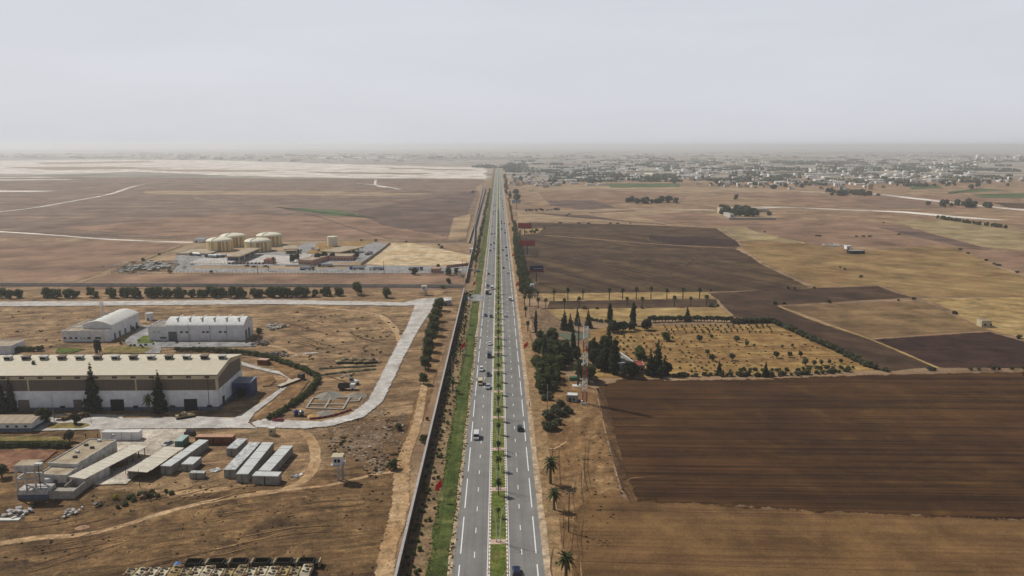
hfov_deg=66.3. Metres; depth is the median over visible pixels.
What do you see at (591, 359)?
dense tree
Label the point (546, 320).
field
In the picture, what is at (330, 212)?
field
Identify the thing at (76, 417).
dense tree
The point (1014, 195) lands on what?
field
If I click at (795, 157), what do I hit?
field
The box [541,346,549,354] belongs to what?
bushy tree
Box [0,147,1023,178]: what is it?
ground
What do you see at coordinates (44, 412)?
bushy tree
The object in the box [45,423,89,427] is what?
field
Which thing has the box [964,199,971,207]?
tree
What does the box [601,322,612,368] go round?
conifer tree
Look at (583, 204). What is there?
field
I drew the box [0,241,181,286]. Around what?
field
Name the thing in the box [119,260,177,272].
field
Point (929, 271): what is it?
field
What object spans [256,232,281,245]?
storage tank
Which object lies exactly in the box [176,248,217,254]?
bund wall
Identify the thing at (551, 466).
palm tree
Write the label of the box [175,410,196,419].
battle tank
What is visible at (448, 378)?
palm tree
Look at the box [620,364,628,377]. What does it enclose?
dense tree
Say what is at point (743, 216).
field
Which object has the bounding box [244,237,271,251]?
storage tank
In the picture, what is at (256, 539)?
wheel rut
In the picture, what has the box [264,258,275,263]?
red kiosk
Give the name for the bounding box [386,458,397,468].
round shrub
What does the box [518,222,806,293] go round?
field
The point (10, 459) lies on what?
field
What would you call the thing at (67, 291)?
bushy tree
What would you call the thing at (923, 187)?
field
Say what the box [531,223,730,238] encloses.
field
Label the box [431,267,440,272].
guard house
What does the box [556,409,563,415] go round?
dark shrub
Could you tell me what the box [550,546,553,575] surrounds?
wheel rut
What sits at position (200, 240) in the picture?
blue white hut
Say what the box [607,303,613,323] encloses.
cypress tree
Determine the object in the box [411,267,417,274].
bushy tree
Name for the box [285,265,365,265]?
kerb wall
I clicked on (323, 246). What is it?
field
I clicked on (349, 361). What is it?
battle tank
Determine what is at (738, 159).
field
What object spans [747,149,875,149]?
field
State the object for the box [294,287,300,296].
bushy tree
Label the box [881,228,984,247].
field
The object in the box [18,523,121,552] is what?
wheel rut
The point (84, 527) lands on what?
material heap
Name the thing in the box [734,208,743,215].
tree
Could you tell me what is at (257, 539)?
wheel rut
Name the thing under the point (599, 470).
field
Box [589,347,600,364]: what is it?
dense tree
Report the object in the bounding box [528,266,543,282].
billboard
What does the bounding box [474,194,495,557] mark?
lane marking
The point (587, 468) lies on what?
wheel rut
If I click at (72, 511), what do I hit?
slab pile
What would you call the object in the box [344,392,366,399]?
material heap
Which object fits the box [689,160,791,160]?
field
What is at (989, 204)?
tree
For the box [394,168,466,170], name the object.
field
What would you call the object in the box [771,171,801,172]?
warehouse
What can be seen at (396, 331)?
track
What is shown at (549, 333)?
dense tree
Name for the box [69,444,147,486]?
lean to
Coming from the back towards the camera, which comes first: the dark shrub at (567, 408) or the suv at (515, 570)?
the dark shrub at (567, 408)
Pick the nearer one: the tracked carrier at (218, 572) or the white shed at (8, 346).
the tracked carrier at (218, 572)
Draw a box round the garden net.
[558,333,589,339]
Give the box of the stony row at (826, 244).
[822,243,843,245]
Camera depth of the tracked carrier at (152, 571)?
190.94 m
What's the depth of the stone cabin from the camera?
455.58 m
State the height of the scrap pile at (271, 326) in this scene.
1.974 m
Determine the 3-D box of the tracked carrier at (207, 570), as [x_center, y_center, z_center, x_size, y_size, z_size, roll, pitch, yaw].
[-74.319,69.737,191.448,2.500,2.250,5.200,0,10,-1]
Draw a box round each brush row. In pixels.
[319,365,375,369]
[321,368,376,375]
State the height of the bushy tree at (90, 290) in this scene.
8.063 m
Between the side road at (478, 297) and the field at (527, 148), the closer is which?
the side road at (478, 297)
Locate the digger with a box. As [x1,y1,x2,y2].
[340,373,358,383]
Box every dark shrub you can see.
[538,389,546,394]
[542,411,554,419]
[542,421,556,429]
[548,421,558,429]
[550,405,560,412]
[555,417,562,423]
[556,399,565,405]
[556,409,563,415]
[562,405,573,412]
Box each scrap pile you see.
[54,409,90,420]
[245,338,272,345]
[262,323,288,329]
[265,350,288,356]
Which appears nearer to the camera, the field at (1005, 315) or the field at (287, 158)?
the field at (1005, 315)
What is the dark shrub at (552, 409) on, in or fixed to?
on the field at (599, 470)
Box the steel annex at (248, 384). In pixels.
[232,376,256,397]
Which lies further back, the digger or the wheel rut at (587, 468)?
the digger
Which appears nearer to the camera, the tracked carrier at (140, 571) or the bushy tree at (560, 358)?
the tracked carrier at (140, 571)
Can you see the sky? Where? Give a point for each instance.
(74, 73)
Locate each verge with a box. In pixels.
[401,168,494,575]
[425,168,495,575]
[501,168,571,575]
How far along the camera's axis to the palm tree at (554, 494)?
225.79 m
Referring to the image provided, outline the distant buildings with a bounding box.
[109,152,1014,185]
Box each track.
[0,432,321,545]
[60,243,185,287]
[255,344,325,357]
[256,470,405,492]
[282,208,390,239]
[288,304,401,342]
[375,382,427,575]
[404,313,444,441]
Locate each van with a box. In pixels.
[473,429,478,439]
[478,377,482,384]
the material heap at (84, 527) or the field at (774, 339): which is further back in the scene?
the field at (774, 339)
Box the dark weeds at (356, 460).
[3,311,852,573]
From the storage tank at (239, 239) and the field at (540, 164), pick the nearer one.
the storage tank at (239, 239)
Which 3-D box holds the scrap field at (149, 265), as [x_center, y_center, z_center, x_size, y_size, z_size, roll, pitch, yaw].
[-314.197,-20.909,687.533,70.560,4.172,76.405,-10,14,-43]
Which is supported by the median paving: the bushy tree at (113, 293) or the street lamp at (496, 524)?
the street lamp at (496, 524)
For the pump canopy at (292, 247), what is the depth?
772.40 m
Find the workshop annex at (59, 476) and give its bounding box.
[38,464,82,485]
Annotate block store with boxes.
[189,470,205,478]
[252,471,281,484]
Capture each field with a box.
[0,159,487,178]
[0,177,53,177]
[0,177,482,241]
[0,179,80,180]
[0,190,42,191]
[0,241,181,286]
[0,291,464,422]
[0,415,411,575]
[0,436,66,440]
[0,450,56,471]
[13,166,152,169]
[39,157,116,157]
[40,152,106,152]
[41,161,147,163]
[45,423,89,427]
[53,214,461,241]
[56,348,82,352]
[69,273,465,287]
[76,155,221,155]
[77,158,187,158]
[89,427,337,498]
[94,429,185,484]
[101,258,194,272]
[104,346,151,352]
[116,240,469,273]
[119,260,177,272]
[123,415,174,417]
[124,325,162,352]
[138,335,153,343]
[141,169,277,171]
[143,191,424,195]
[161,341,255,346]
[173,264,470,272]
[174,242,385,263]
[185,241,295,255]
[188,253,310,263]
[190,266,347,268]
[223,158,331,158]
[254,362,308,419]
[258,151,396,151]
[260,375,275,385]
[276,207,378,218]
[306,241,375,253]
[314,156,369,156]
[314,157,395,157]
[319,172,429,173]
[332,420,391,475]
[353,191,475,235]
[367,243,469,264]
[376,153,512,153]
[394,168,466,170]
[419,158,563,158]
[447,214,470,239]
[476,182,484,194]
[478,148,577,148]
[481,156,523,156]
[498,164,574,164]
[512,183,562,190]
[516,209,728,224]
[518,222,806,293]
[521,228,542,234]
[528,326,621,575]
[529,308,575,332]
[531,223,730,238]
[534,247,751,260]
[537,213,665,224]
[539,292,714,300]
[540,189,687,203]
[547,200,616,209]
[547,299,717,308]
[548,307,729,320]
[551,185,813,193]
[574,495,1023,575]
[580,324,873,377]
[590,160,688,160]
[590,210,634,212]
[599,371,1023,519]
[604,183,679,187]
[634,212,953,246]
[650,236,739,245]
[668,159,798,159]
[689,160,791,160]
[710,286,932,370]
[712,192,1019,208]
[720,227,806,244]
[734,214,771,217]
[735,153,859,153]
[739,240,1023,296]
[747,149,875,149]
[754,158,822,158]
[764,157,826,157]
[769,148,850,148]
[782,301,985,337]
[824,152,949,152]
[827,163,914,164]
[853,199,953,208]
[860,153,989,153]
[873,332,1023,367]
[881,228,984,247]
[896,220,1023,249]
[909,184,940,188]
[921,297,1023,337]
[948,188,1004,193]
[962,249,1023,273]
[972,193,1023,197]
[993,202,1023,207]
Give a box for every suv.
[184,430,195,435]
[512,566,520,575]
[517,425,522,430]
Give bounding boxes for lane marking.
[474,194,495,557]
[500,182,521,553]
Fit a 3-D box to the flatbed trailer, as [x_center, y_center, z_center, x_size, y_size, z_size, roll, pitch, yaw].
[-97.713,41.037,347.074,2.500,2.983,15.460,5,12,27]
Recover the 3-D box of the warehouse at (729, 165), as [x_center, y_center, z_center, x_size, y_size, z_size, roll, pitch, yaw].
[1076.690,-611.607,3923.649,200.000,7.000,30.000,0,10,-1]
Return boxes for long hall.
[148,314,252,340]
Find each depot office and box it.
[298,254,328,264]
[329,253,354,260]
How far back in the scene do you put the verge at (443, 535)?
270.30 m
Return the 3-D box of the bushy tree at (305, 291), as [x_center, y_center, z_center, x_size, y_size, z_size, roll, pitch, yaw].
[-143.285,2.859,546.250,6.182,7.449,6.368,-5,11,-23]
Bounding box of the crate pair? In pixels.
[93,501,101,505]
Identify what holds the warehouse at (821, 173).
on the ground at (601, 152)
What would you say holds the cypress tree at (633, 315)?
on the field at (774, 339)
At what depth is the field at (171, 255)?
719.14 m
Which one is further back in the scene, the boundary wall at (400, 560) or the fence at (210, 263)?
the fence at (210, 263)
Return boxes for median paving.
[490,214,505,543]
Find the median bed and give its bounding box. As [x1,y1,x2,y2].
[490,168,506,575]
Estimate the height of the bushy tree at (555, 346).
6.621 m
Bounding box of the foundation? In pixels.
[305,397,361,409]
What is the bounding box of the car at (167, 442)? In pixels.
[161,440,173,446]
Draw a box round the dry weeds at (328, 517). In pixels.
[0,403,691,573]
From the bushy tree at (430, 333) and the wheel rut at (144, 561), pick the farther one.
the bushy tree at (430, 333)
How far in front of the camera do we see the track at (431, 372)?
370.94 m
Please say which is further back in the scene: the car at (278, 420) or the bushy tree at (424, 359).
the bushy tree at (424, 359)
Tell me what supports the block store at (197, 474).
on the dry plain at (418, 451)
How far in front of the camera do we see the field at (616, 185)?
2059.91 m
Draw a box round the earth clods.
[0,392,401,574]
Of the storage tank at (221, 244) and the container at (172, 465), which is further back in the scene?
the storage tank at (221, 244)
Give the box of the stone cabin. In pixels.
[976,319,991,326]
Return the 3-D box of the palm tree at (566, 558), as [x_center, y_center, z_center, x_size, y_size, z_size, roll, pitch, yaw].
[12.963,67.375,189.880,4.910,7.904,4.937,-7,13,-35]
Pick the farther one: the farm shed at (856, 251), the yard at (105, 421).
the farm shed at (856, 251)
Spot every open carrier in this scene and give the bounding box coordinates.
[184,558,209,567]
[207,558,231,568]
[230,557,254,568]
[253,557,276,567]
[275,557,298,566]
[298,557,321,568]
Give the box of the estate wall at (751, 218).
[728,218,775,219]
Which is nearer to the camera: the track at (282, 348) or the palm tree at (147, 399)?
the palm tree at (147, 399)
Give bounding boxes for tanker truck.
[189,252,200,255]
[205,254,216,257]
[300,266,314,269]
[318,263,332,266]
[349,266,364,269]
[369,266,383,269]
[408,266,422,269]
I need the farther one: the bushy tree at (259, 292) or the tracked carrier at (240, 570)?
the bushy tree at (259, 292)
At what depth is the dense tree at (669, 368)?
358.87 m
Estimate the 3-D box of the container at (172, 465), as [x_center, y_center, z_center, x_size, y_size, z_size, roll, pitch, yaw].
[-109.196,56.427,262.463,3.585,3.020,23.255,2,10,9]
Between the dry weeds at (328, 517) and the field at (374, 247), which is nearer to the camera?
the dry weeds at (328, 517)
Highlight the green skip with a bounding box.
[569,376,579,380]
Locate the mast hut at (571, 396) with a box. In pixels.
[566,392,577,401]
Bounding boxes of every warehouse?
[625,170,656,172]
[707,165,747,166]
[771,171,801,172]
[804,173,839,174]
[844,165,876,166]
[939,167,1007,168]
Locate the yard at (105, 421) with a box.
[3,361,290,431]
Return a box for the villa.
[618,352,633,372]
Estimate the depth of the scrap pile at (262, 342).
415.74 m
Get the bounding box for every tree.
[0,288,6,297]
[0,384,8,414]
[0,464,9,477]
[5,377,18,412]
[6,289,13,297]
[13,290,20,297]
[34,407,51,421]
[40,287,49,297]
[53,289,62,298]
[62,429,73,441]
[64,288,72,297]
[69,289,74,297]
[70,413,80,424]
[74,291,80,297]
[81,362,102,412]
[85,287,94,296]
[92,291,99,297]
[93,339,101,353]
[104,286,112,297]
[109,289,116,297]
[118,287,124,296]
[121,287,128,295]
[130,286,141,297]
[142,394,153,414]
[146,287,155,297]
[151,370,167,413]
[152,288,160,297]
[154,286,161,296]
[161,289,168,297]
[163,288,171,297]
[172,287,180,297]
[180,289,186,297]
[189,289,196,296]
[197,289,203,296]
[201,289,208,296]
[209,286,219,296]
[218,287,225,295]
[227,286,235,297]
[235,287,244,297]
[249,287,257,296]
[256,289,262,296]
[270,289,277,297]
[276,287,284,296]
[284,287,290,295]
[289,254,295,261]
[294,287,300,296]
[297,286,303,296]
[302,287,310,296]
[311,289,318,296]
[323,288,330,295]
[334,287,340,295]
[352,281,362,294]
[382,286,391,297]
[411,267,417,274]
[418,373,428,383]
[419,355,431,369]
[421,346,433,359]
[422,336,435,348]
[424,328,437,339]
[427,313,439,325]
[427,321,439,333]
[431,307,442,317]
[432,297,444,309]
[445,267,451,274]
[445,376,450,387]
[450,379,455,392]
[494,477,502,494]
[495,440,501,453]
[495,455,501,470]
[496,407,501,420]
[514,194,520,199]
[527,286,533,294]
[530,354,541,367]
[532,340,541,351]
[533,310,537,332]
[534,338,543,350]
[534,368,540,374]
[535,373,547,386]
[536,360,548,369]
[537,377,548,389]
[538,329,542,338]
[540,363,544,374]
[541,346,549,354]
[542,339,546,355]
[542,352,551,362]
[542,455,558,483]
[544,371,553,382]
[546,355,554,365]
[547,330,553,336]
[547,346,553,353]
[547,486,560,509]
[549,380,557,389]
[552,344,557,354]
[552,363,559,367]
[552,372,560,381]
[554,354,565,368]
[556,550,575,575]
[557,344,561,354]
[559,310,567,330]
[559,339,569,344]
[561,342,570,348]
[564,348,571,355]
[565,357,569,367]
[566,313,573,331]
[570,330,576,350]
[571,349,581,359]
[573,359,586,375]
[574,307,580,325]
[576,365,582,377]
[582,365,596,382]
[584,309,592,327]
[586,350,594,363]
[588,340,599,351]
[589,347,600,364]
[591,336,596,348]
[595,354,606,370]
[598,337,603,351]
[599,350,608,368]
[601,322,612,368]
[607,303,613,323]
[608,338,620,374]
[609,320,617,332]
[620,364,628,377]
[622,321,628,331]
[626,362,638,377]
[629,302,636,321]
[629,323,634,330]
[636,349,644,360]
[639,198,647,203]
[641,320,648,329]
[644,349,656,376]
[653,338,662,373]
[656,368,664,377]
[661,355,670,376]
[665,196,672,202]
[666,362,672,372]
[685,307,691,320]
[696,334,702,341]
[709,354,714,360]
[716,359,721,375]
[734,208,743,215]
[745,208,752,216]
[751,210,760,215]
[761,362,768,376]
[773,351,779,357]
[802,358,808,365]
[954,199,960,205]
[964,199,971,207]
[986,202,992,207]
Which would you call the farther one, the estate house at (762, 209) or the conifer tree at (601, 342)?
the estate house at (762, 209)
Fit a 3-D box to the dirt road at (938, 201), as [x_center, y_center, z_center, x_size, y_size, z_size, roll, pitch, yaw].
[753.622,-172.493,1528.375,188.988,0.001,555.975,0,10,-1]
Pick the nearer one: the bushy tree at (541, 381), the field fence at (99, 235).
the bushy tree at (541, 381)
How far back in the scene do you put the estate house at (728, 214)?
1155.69 m
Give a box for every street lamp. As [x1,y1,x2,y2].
[488,504,496,541]
[499,504,507,541]
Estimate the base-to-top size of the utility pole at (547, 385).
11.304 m
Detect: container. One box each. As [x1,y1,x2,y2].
[160,439,208,474]
[174,435,188,446]
[181,456,201,470]
[195,434,235,444]
[223,442,260,477]
[226,438,247,455]
[236,442,273,482]
[257,358,269,364]
[258,445,292,471]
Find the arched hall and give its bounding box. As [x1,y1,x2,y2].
[61,309,139,341]
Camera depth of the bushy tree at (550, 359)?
371.63 m
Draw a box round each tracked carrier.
[121,568,138,575]
[133,566,149,575]
[144,567,161,575]
[155,568,170,575]
[167,564,183,575]
[177,568,192,575]
[188,566,204,575]
[200,565,215,575]
[210,568,224,575]
[221,568,235,575]
[233,564,248,575]
[243,568,257,575]
[255,566,269,575]
[265,565,279,575]
[276,566,291,575]
[288,567,301,575]
[299,563,313,575]
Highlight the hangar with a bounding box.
[0,354,241,410]
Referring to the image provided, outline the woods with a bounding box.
[0,152,1023,186]
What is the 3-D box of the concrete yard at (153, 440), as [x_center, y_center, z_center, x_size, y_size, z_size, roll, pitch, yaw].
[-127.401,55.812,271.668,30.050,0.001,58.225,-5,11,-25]
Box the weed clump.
[120,500,127,505]
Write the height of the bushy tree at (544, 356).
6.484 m
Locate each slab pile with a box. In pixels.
[1,505,33,518]
[56,506,83,520]
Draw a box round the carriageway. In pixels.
[452,168,544,575]
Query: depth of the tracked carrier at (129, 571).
190.53 m
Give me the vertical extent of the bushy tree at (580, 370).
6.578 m
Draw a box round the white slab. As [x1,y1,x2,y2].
[0,518,20,520]
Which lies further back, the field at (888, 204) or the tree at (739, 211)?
the field at (888, 204)
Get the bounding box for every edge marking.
[458,176,495,575]
[487,177,497,575]
[499,187,509,575]
[500,168,538,575]
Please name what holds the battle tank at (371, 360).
on the dry plain at (418, 451)
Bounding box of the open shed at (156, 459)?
[128,446,183,480]
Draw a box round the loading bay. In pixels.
[228,250,256,260]
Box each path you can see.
[548,235,724,247]
[596,388,637,503]
[627,475,669,480]
[642,248,736,284]
[778,306,938,367]
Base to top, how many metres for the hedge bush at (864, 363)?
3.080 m
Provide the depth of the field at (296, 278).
621.99 m
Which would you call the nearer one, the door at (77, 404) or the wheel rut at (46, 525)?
the wheel rut at (46, 525)
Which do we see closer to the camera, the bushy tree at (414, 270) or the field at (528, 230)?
the bushy tree at (414, 270)
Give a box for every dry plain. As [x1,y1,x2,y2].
[0,179,490,575]
[504,178,1023,520]
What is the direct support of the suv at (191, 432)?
on the dry plain at (418, 451)
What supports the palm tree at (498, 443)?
on the median bed
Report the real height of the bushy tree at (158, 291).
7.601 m
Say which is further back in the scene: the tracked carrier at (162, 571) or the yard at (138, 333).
the yard at (138, 333)
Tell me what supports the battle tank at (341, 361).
on the dry plain at (418, 451)
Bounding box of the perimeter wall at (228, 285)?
[0,282,462,287]
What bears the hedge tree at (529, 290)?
on the dry plain at (529, 199)
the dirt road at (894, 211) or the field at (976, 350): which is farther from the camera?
the dirt road at (894, 211)
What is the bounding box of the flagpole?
[435,479,442,500]
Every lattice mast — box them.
[99,301,104,316]
[581,326,589,404]
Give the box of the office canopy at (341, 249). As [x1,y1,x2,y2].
[320,246,363,252]
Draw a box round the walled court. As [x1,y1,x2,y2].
[48,478,90,498]
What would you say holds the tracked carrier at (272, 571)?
on the dry plain at (418, 451)
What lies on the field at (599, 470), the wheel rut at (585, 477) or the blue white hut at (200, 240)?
the wheel rut at (585, 477)
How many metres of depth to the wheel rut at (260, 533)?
213.00 m
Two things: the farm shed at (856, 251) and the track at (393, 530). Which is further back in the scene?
the farm shed at (856, 251)
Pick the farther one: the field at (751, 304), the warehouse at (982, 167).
the warehouse at (982, 167)
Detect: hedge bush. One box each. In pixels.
[30,441,36,447]
[835,348,843,353]
[846,352,854,357]
[861,360,870,366]
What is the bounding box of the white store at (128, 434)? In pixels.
[101,429,142,439]
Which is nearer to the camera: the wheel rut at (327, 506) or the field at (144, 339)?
the wheel rut at (327, 506)
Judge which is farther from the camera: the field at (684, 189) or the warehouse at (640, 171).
the warehouse at (640, 171)
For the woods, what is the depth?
3369.87 m
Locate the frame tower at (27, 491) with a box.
[13,459,55,499]
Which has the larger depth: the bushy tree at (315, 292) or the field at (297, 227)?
the field at (297, 227)
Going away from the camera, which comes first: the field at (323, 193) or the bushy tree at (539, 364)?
the bushy tree at (539, 364)
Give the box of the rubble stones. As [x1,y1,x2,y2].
[313,408,404,473]
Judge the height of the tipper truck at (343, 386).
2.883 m
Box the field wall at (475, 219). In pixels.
[469,189,482,241]
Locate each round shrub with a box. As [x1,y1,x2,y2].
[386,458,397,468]
[395,423,401,429]
[419,434,427,441]
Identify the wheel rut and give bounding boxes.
[13,513,100,527]
[18,506,104,521]
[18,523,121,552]
[18,529,121,558]
[18,540,111,569]
[18,543,120,575]
[25,541,123,555]
[91,550,190,569]
[91,555,194,575]
[137,485,241,496]
[137,491,240,502]
[145,547,228,566]
[188,512,295,525]
[195,526,302,552]
[215,524,306,542]
[215,530,306,548]
[279,499,352,509]
[279,525,343,530]
[279,531,342,536]
[283,505,357,514]
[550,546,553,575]
[560,537,560,575]
[581,459,583,491]
[584,449,592,501]
[587,441,594,498]
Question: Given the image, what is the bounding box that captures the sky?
[0,0,1023,146]
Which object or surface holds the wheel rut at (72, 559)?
on the field at (339, 553)
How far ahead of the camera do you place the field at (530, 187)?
1961.71 m
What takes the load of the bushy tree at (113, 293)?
on the field at (47, 320)
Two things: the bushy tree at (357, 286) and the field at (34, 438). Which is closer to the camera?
the field at (34, 438)
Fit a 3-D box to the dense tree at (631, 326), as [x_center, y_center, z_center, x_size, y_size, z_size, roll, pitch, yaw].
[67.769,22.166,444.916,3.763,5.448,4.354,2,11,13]
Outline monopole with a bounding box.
[572,318,582,386]
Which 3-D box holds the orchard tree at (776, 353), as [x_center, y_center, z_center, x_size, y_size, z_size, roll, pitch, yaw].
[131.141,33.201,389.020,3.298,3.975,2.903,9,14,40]
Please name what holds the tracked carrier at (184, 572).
on the dry plain at (418, 451)
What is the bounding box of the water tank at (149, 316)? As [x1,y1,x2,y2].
[145,312,153,320]
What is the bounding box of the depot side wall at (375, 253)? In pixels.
[361,242,389,264]
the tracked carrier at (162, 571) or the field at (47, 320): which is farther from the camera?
the field at (47, 320)
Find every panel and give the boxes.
[210,467,222,472]
[291,472,302,477]
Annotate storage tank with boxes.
[206,237,233,251]
[219,233,245,246]
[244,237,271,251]
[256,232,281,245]
[327,236,337,246]
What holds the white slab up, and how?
on the dry plain at (418, 451)
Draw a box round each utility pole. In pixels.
[542,384,552,409]
[562,489,575,531]
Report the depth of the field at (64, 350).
402.20 m
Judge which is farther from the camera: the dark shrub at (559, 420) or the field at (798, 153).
the field at (798, 153)
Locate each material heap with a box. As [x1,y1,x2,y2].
[75,525,89,530]
[307,414,318,417]
[315,391,342,400]
[316,410,333,416]
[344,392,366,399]
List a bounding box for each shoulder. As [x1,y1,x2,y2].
[447,170,495,575]
[501,170,551,575]
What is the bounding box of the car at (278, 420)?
[272,418,283,421]
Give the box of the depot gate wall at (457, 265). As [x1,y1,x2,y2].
[446,263,470,267]
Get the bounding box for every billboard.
[512,200,520,209]
[518,223,531,235]
[519,240,534,255]
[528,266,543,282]
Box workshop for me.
[47,434,117,468]
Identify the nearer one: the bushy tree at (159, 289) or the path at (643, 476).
the path at (643, 476)
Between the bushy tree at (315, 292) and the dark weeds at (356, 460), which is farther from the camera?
the bushy tree at (315, 292)
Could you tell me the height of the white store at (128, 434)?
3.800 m
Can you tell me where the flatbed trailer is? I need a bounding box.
[277,373,304,387]
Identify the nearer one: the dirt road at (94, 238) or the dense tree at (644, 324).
the dense tree at (644, 324)
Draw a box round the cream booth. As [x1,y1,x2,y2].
[268,426,275,435]
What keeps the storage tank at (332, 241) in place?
on the dry plain at (418, 451)
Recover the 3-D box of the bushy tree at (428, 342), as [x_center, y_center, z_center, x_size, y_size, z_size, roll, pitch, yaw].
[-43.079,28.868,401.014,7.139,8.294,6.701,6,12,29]
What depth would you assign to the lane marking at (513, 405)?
306.14 m
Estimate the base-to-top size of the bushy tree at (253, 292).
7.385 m
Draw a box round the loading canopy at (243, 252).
[225,248,260,262]
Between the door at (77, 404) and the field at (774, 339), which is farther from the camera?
the field at (774, 339)
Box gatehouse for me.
[434,297,451,305]
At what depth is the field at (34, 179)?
2425.25 m
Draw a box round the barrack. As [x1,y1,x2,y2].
[0,414,45,431]
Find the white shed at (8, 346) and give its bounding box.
[0,340,24,353]
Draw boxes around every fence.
[0,229,186,239]
[111,269,466,273]
[112,245,182,271]
[182,261,225,263]
[282,239,467,242]
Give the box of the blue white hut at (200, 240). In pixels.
[193,237,207,242]
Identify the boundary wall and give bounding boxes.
[394,288,464,575]
[465,188,485,282]
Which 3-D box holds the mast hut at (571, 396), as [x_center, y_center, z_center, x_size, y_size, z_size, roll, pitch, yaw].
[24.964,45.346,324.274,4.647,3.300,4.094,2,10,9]
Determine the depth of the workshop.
257.84 m
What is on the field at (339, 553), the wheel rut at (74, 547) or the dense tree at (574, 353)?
the wheel rut at (74, 547)
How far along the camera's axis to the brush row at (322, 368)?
371.71 m
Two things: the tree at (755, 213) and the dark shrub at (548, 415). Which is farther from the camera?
the tree at (755, 213)
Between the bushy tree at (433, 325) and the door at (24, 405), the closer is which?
the door at (24, 405)
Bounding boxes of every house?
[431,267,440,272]
[723,212,735,217]
[754,207,768,211]
[1017,156,1022,160]
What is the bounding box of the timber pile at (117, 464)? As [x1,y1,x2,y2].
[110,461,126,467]
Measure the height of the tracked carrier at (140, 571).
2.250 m
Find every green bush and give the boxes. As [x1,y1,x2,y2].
[255,327,261,333]
[661,332,670,340]
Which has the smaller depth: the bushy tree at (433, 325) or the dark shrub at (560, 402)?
the dark shrub at (560, 402)
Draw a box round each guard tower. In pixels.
[331,453,345,480]
[421,285,427,294]
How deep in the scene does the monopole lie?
342.27 m
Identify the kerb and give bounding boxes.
[488,182,497,575]
[499,194,507,575]
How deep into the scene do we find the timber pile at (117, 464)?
257.13 m
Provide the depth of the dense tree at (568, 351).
384.77 m
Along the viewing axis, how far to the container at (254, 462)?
255.19 m
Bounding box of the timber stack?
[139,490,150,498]
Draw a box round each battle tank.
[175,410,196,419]
[333,357,347,363]
[343,357,358,363]
[351,357,367,363]
[363,357,377,363]
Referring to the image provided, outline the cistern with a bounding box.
[45,477,51,483]
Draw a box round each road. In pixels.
[0,184,142,211]
[0,231,192,242]
[0,297,451,428]
[193,197,273,204]
[320,191,375,197]
[419,188,483,243]
[463,294,485,300]
[764,207,1006,220]
[801,191,1023,210]
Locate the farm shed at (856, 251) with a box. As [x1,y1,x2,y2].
[847,250,864,253]
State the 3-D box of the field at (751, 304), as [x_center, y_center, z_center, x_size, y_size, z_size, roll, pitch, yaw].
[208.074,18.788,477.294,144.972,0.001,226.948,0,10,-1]
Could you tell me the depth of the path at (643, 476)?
249.24 m
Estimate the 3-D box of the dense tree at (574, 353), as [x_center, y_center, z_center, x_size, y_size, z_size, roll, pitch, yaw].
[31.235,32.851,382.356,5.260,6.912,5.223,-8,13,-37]
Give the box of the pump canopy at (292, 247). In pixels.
[283,245,297,253]
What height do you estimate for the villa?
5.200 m
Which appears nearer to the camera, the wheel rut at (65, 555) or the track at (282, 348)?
the wheel rut at (65, 555)
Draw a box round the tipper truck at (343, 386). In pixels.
[338,383,355,389]
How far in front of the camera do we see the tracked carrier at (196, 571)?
190.95 m
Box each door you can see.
[18,400,29,410]
[73,400,82,409]
[110,399,124,410]
[168,332,176,340]
[184,399,197,409]
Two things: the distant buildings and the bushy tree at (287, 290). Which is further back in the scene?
the distant buildings
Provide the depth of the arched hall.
424.72 m
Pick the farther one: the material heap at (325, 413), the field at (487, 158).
the field at (487, 158)
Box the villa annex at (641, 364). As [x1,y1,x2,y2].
[634,361,644,371]
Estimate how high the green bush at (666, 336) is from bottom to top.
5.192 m

